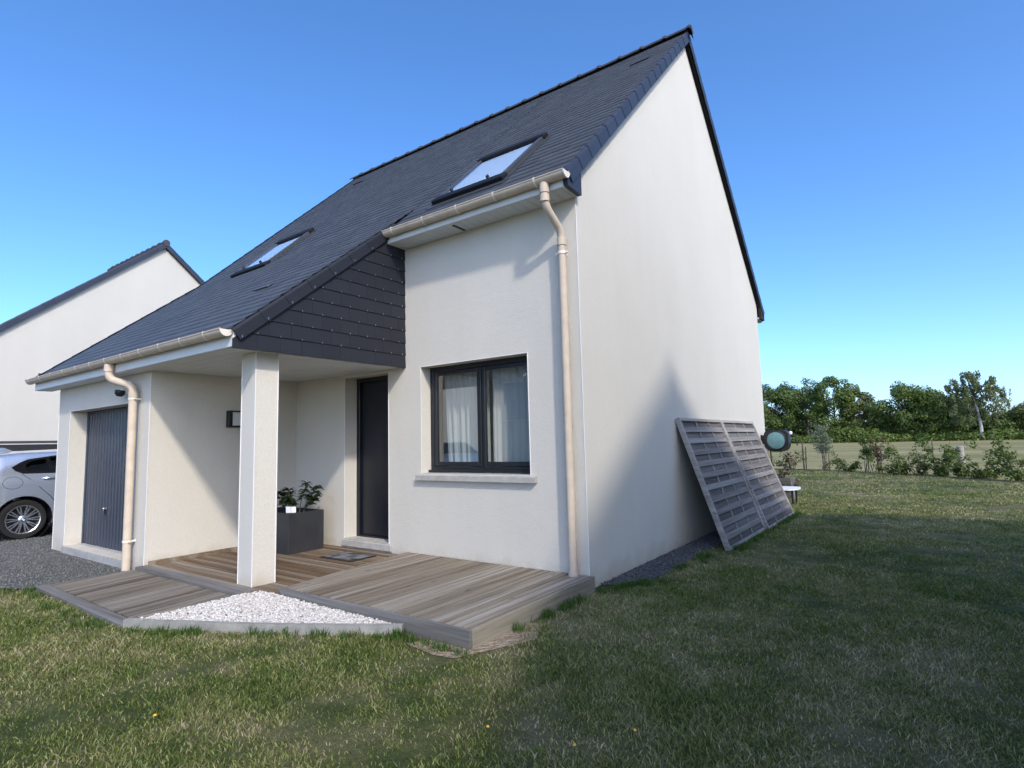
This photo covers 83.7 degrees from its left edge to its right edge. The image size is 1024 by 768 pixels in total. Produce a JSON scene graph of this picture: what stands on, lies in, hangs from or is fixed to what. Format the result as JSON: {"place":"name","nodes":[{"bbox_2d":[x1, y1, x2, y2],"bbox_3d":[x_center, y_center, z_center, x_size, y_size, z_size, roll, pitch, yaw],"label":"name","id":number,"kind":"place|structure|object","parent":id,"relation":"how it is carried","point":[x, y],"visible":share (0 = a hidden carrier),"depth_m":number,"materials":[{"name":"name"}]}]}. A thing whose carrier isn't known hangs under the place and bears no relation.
{"place":"outdoors","nodes":[
{"label":"outdoors","id":0,"kind":"place"},
{"bbox_2d":[0,525,128,588],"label":"gravel drive","id":1,"kind":"structure","parent":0,"point":[53,561],"depth_m":6.85,"materials":[{"name":"grey gravel"}]},
{"bbox_2d":[0,448,56,540],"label":"parked car","id":2,"kind":"object","parent":1,"relation":"on","point":[27,480],"visible":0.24,"depth_m":9.27,"materials":[{"name":"silver metal"}]},
{"bbox_2d":[0,441,57,500],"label":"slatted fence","id":3,"kind":"object","parent":1,"relation":"on","point":[24,447],"depth_m":13.80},
{"bbox_2d":[0,240,204,444],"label":"neighbouring house","id":4,"kind":"structure","parent":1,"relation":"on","point":[49,334],"depth_m":15.46,"materials":[{"name":"white paint"}]},
{"bbox_2d":[0,468,1023,767],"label":"lawn","id":5,"kind":"structure","parent":0,"point":[314,722],"depth_m":3.20,"materials":[{"name":"green plant"}]},
{"bbox_2d":[36,570,231,628],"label":"wooden ramp","id":6,"kind":"structure","parent":5,"relation":"on","point":[116,598],"depth_m":5.30,"materials":[{"name":"wood"}]},
{"bbox_2d":[123,618,402,635],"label":"edging kerb","id":7,"kind":"structure","parent":5,"relation":"on","point":[302,628],"depth_m":4.23,"materials":[{"name":"concrete"}]},
{"bbox_2d":[135,544,397,594],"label":"porch deck","id":8,"kind":"structure","parent":5,"relation":"on","point":[215,570],"depth_m":6.18,"materials":[{"name":"brown wood"}]},
{"bbox_2d":[276,507,323,554],"bbox_3d":[-2.879,1.858,7.309,0.840,0.484,0.500,-6,-7,36],"label":"planter","id":9,"kind":"object","parent":8,"relation":"on","point":[299,532],"visible":0.66,"depth_m":7.01,"materials":[{"name":"plastic"}]},
{"bbox_2d":[277,480,323,512],"bbox_3d":[-2.769,1.445,7.229,0.763,0.440,0.478,-3,-6,14],"label":"potted shrub","id":10,"kind":"object","parent":9,"relation":"on","point":[287,499],"visible":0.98,"depth_m":7.23,"materials":[{"name":"green plant"}]},
{"bbox_2d":[320,551,375,561],"bbox_3d":[-1.904,2.000,6.636,0.560,0.014,0.380,-6,-7,36],"label":"doormat","id":11,"kind":"object","parent":8,"relation":"on","point":[346,556],"visible":1,"depth_m":6.58,"materials":[{"name":"grey fabric"}]},
{"bbox_2d":[24,24,766,587],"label":"house","id":12,"kind":"structure","parent":5,"relation":"on","point":[522,334],"depth_m":6.72,"materials":[{"name":"paint"}]},
{"bbox_2d":[81,406,127,551],"bbox_3d":[-5.234,1.239,7.533,2.150,1.855,0.090,-6,-7,36],"label":"garage door","id":13,"kind":"structure","parent":12,"relation":"in","point":[106,437],"depth_m":7.75,"materials":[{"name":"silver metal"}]},
{"bbox_2d":[115,389,128,396],"bbox_3d":[-4.717,0.106,6.904,0.112,0.096,0.145,-6,-7,36],"label":"security light","id":14,"kind":"object","parent":12,"relation":"attached to","point":[121,392],"visible":0.96,"depth_m":6.86,"materials":[{"name":"black plastic"}]},
{"bbox_2d":[226,410,240,426],"bbox_3d":[-3.562,0.450,7.349,0.075,0.212,0.197,-6,-7,36],"label":"wall lamp","id":15,"kind":"object","parent":12,"relation":"attached to","point":[233,418],"visible":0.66,"depth_m":7.30,"materials":[{"name":"black plastic"}]},
{"bbox_2d":[356,375,388,539],"bbox_3d":[-1.702,0.933,7.371,0.840,2.072,0.080,-6,-7,36],"label":"front door","id":16,"kind":"structure","parent":12,"relation":"in","point":[372,392],"depth_m":7.44,"materials":[{"name":"black metal"}]},
{"bbox_2d":[415,355,537,482],"bbox_3d":[-0.319,0.530,6.308,1.696,1.870,0.422,-6,-7,36],"label":"window","id":17,"kind":"structure","parent":12,"relation":"in","point":[466,385],"depth_m":6.39,"materials":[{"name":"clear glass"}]},
{"bbox_2d":[760,430,797,464],"bbox_3d":[5.101,1.597,10.811,0.647,1.447,0.287,-6,-7,36],"label":"hose reel","id":18,"kind":"object","parent":12,"relation":"attached to","point":[776,440],"visible":0.84,"depth_m":10.78,"materials":[{"name":"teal plastic"}]},
{"bbox_2d":[280,552,594,649],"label":"wooden deck","id":19,"kind":"structure","parent":5,"relation":"on","point":[469,604],"depth_m":4.80,"materials":[{"name":"wood"}]},
{"bbox_2d":[406,623,540,657],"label":"bare soil","id":20,"kind":"structure","parent":5,"relation":"on","point":[505,638],"depth_m":3.90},
{"bbox_2d":[675,417,765,550],"bbox_3d":[2.901,1.288,7.850,0.606,1.642,1.850,-6,-7,36],"label":"garden screen","id":21,"kind":"object","parent":5,"relation":"on","point":[731,504],"visible":1,"depth_m":7.69,"materials":[{"name":"grey wood"}]},
{"bbox_2d":[721,420,793,529],"bbox_3d":[4.037,1.414,9.370,0.650,1.644,1.945,-6,-7,36],"label":"garden screen","id":22,"kind":"object","parent":5,"relation":"on","point":[772,502],"visible":0.98,"depth_m":9.29,"materials":[{"name":"grey wood"}]},
{"bbox_2d":[779,477,794,498],"bbox_3d":[5.612,2.308,12.783,1.260,0.445,0.530,-6,-7,36],"label":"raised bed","id":23,"kind":"object","parent":5,"relation":"on","point":[785,480],"visible":0.26,"depth_m":12.28,"materials":[{"name":"grey wood"}]},
{"bbox_2d":[777,452,802,491],"bbox_3d":[5.839,2.039,12.692,0.862,1.041,1.257,3,-8,-40],"label":"bed shrub","id":24,"kind":"object","parent":23,"relation":"in","point":[787,460],"visible":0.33,"depth_m":12.63,"materials":[{"name":"green plant"}]},
{"bbox_2d":[769,451,806,468],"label":"hedge shrub","id":25,"kind":"object","parent":5,"relation":"on","point":[779,462],"visible":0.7,"depth_m":22.92,"materials":[{"name":"green plant"}]},
{"bbox_2d":[782,486,800,503],"bbox_3d":[5.556,2.253,11.545,0.500,0.307,0.800,-6,-7,36],"label":"garden table","id":26,"kind":"object","parent":5,"relation":"on","point":[790,488],"visible":0.48,"depth_m":11.39,"materials":[{"name":"white plastic"}]},
{"bbox_2d":[802,442,804,468],"bbox_3d":[11.576,2.850,22.705,0.055,1.113,0.055,-6,-7,36],"label":"stake","id":27,"kind":"object","parent":5,"relation":"on","point":[803,456],"visible":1,"depth_m":22.68,"materials":[{"name":"brown wood"}]},
{"bbox_2d":[808,423,832,470],"bbox_3d":[11.654,2.362,21.573,0.869,1.817,0.712,-6,-7,36],"label":"olive sapling","id":28,"kind":"object","parent":5,"relation":"on","point":[827,447],"visible":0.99,"depth_m":21.50,"materials":[{"name":"green plant"}]},
{"bbox_2d":[819,458,838,468],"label":"hedge shrub","id":29,"kind":"object","parent":5,"relation":"on","point":[830,464],"visible":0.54,"depth_m":21.75,"materials":[{"name":"green plant"}]},
{"bbox_2d":[828,451,865,471],"bbox_3d":[12.212,2.772,20.614,0.817,0.789,1.238,4,-8,-43],"label":"hedge shrub","id":30,"kind":"object","parent":5,"relation":"on","point":[853,465],"visible":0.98,"depth_m":20.65,"materials":[{"name":"green plant"}]},
{"bbox_2d":[857,430,881,471],"bbox_3d":[12.621,2.348,20.175,0.832,1.513,0.627,2,-7,-32],"label":"hedge shrub","id":31,"kind":"object","parent":5,"relation":"on","point":[867,451],"visible":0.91,"depth_m":20.11,"materials":[{"name":"green plant"}]},
{"bbox_2d":[868,437,887,472],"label":"hedge shrub","id":32,"kind":"object","parent":5,"relation":"on","point":[880,458],"visible":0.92,"depth_m":19.59,"materials":[{"name":"green plant"}]},
{"bbox_2d":[866,437,928,474],"bbox_3d":[12.699,2.389,18.759,1.704,1.275,1.215,-2,-6,6],"label":"hedge shrub","id":33,"kind":"object","parent":5,"relation":"on","point":[900,469],"visible":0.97,"depth_m":18.52,"materials":[{"name":"green plant"}]},
{"bbox_2d":[905,452,932,474],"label":"hedge shrub","id":34,"kind":"object","parent":5,"relation":"on","point":[918,469],"visible":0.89,"depth_m":18.14,"materials":[{"name":"green plant"}]},
{"bbox_2d":[931,440,935,475],"bbox_3d":[13.090,2.296,17.746,0.031,1.136,0.031,-6,-7,36],"label":"stake","id":35,"kind":"object","parent":5,"relation":"on","point":[933,455],"visible":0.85,"depth_m":17.75,"materials":[{"name":"brown wood"}]},
{"bbox_2d":[912,442,957,475],"bbox_3d":[13.196,2.339,17.809,1.202,1.186,1.140,-6,-7,36],"label":"hedge shrub","id":36,"kind":"object","parent":5,"relation":"on","point":[942,469],"visible":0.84,"depth_m":17.60,"materials":[{"name":"green plant"}]},
{"bbox_2d":[945,448,970,476],"bbox_3d":[13.293,2.365,17.027,0.631,0.880,0.744,-6,-7,36],"label":"hedge shrub","id":37,"kind":"object","parent":5,"relation":"on","point":[957,469],"visible":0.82,"depth_m":16.94,"materials":[{"name":"green plant"}]},
{"bbox_2d":[955,450,1001,478],"bbox_3d":[13.371,2.311,16.343,1.031,0.856,0.564,-5,-7,28],"label":"hedge shrub","id":38,"kind":"object","parent":5,"relation":"on","point":[985,473],"visible":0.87,"depth_m":16.25,"materials":[{"name":"green plant"}]},
{"bbox_2d":[964,434,1023,481],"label":"hedge shrub","id":39,"kind":"object","parent":5,"relation":"on","point":[1011,473],"visible":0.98,"depth_m":15.27,"materials":[{"name":"green plant"}]},
{"bbox_2d":[0,0,1023,427],"label":"sky","id":40,"kind":"structure","parent":0,"point":[872,151],"materials":[{"name":"blue"}]},
{"bbox_2d":[601,530,721,585],"bbox_3d":[3.105,2.126,8.214,0.360,0.001,7.190,-6,-7,36],"label":"gravel strip","id":41,"kind":"object","parent":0,"point":[661,562],"visible":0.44,"depth_m":6.14,"materials":[{"name":"grey gravel"}]},
{"bbox_2d":[766,438,1023,480],"bbox_3d":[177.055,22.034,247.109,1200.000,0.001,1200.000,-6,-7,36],"label":"ground","id":42,"kind":"structure","parent":0,"point":[849,452],"depth_m":37.96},
{"bbox_2d":[762,384,804,429],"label":"tree","id":43,"kind":"object","parent":42,"relation":"on","point":[783,399],"visible":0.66,"depth_m":98.28,"materials":[{"name":"green plant"}]},
{"bbox_2d":[772,381,813,430],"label":"tree","id":44,"kind":"object","parent":42,"relation":"on","point":[803,400],"visible":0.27,"depth_m":100.92,"materials":[{"name":"green plant"}]},
{"bbox_2d":[794,377,829,435],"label":"tree","id":45,"kind":"object","parent":42,"relation":"on","point":[806,387],"visible":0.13,"depth_m":104.79,"materials":[{"name":"green plant"}]},
{"bbox_2d":[804,376,860,434],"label":"tree","id":46,"kind":"object","parent":42,"relation":"on","point":[818,409],"visible":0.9,"depth_m":94.51,"materials":[{"name":"green plant"}]},
{"bbox_2d":[837,387,876,428],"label":"tree","id":47,"kind":"object","parent":42,"relation":"on","point":[864,400],"visible":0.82,"depth_m":91.87,"materials":[{"name":"green plant"}]},
{"bbox_2d":[862,413,889,433],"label":"tree","id":48,"kind":"object","parent":42,"relation":"on","point":[869,428],"visible":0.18,"depth_m":101.69,"materials":[{"name":"green plant"}]},
{"bbox_2d":[765,407,1023,437],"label":"wood","id":49,"kind":"object","parent":42,"relation":"on","point":[802,432],"visible":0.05,"depth_m":107.66,"materials":[{"name":"green plant"}]},
{"bbox_2d":[791,425,1023,442],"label":"undergrowth","id":50,"kind":"object","parent":42,"relation":"on","point":[848,435],"visible":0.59,"depth_m":84.22,"materials":[{"name":"green plant"}]},
{"bbox_2d":[869,380,947,433],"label":"tree","id":51,"kind":"object","parent":42,"relation":"on","point":[902,394],"visible":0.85,"depth_m":86.83,"materials":[{"name":"green plant"}]},
{"bbox_2d":[905,399,950,440],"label":"tree","id":52,"kind":"object","parent":42,"relation":"on","point":[939,426],"visible":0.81,"depth_m":83.89,"materials":[{"name":"green plant"}]},
{"bbox_2d":[920,390,954,433],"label":"tree","id":53,"kind":"object","parent":42,"relation":"on","point":[938,402],"visible":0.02,"depth_m":92.82,"materials":[{"name":"green plant"}]},
{"bbox_2d":[928,393,986,433],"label":"tree","id":54,"kind":"object","parent":42,"relation":"on","point":[959,427],"visible":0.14,"depth_m":87.16,"materials":[{"name":"green plant"}]},
{"bbox_2d":[956,446,965,464],"bbox_3d":[13.956,2.383,17.739,0.196,0.917,0.196,-6,-7,36],"label":"fence post","id":55,"kind":"object","parent":42,"relation":"on","point":[961,448],"visible":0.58,"depth_m":17.69,"materials":[{"name":"white"}]},
{"bbox_2d":[939,369,1011,439],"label":"birch tree","id":56,"kind":"object","parent":42,"relation":"on","point":[967,393],"visible":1,"depth_m":79.35,"materials":[{"name":"green plant"}]},
{"bbox_2d":[976,419,1015,434],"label":"tree","id":57,"kind":"object","parent":42,"relation":"on","point":[1004,424],"visible":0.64,"depth_m":86.51,"materials":[{"name":"green plant"}]},
{"bbox_2d":[996,403,1023,432],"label":"tree","id":58,"kind":"object","parent":42,"relation":"on","point":[1015,414],"visible":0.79,"depth_m":86.92,"materials":[{"name":"green plant"}]},
{"label":"gravel bed","id":59,"kind":"structure","parent":0,"visible":0},
{"bbox_2d":[140,590,390,622],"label":"white gravel","id":60,"kind":"structure","parent":59,"relation":"on","point":[262,606],"depth_m":4.57,"materials":[{"name":"white gravel"}]}
]}

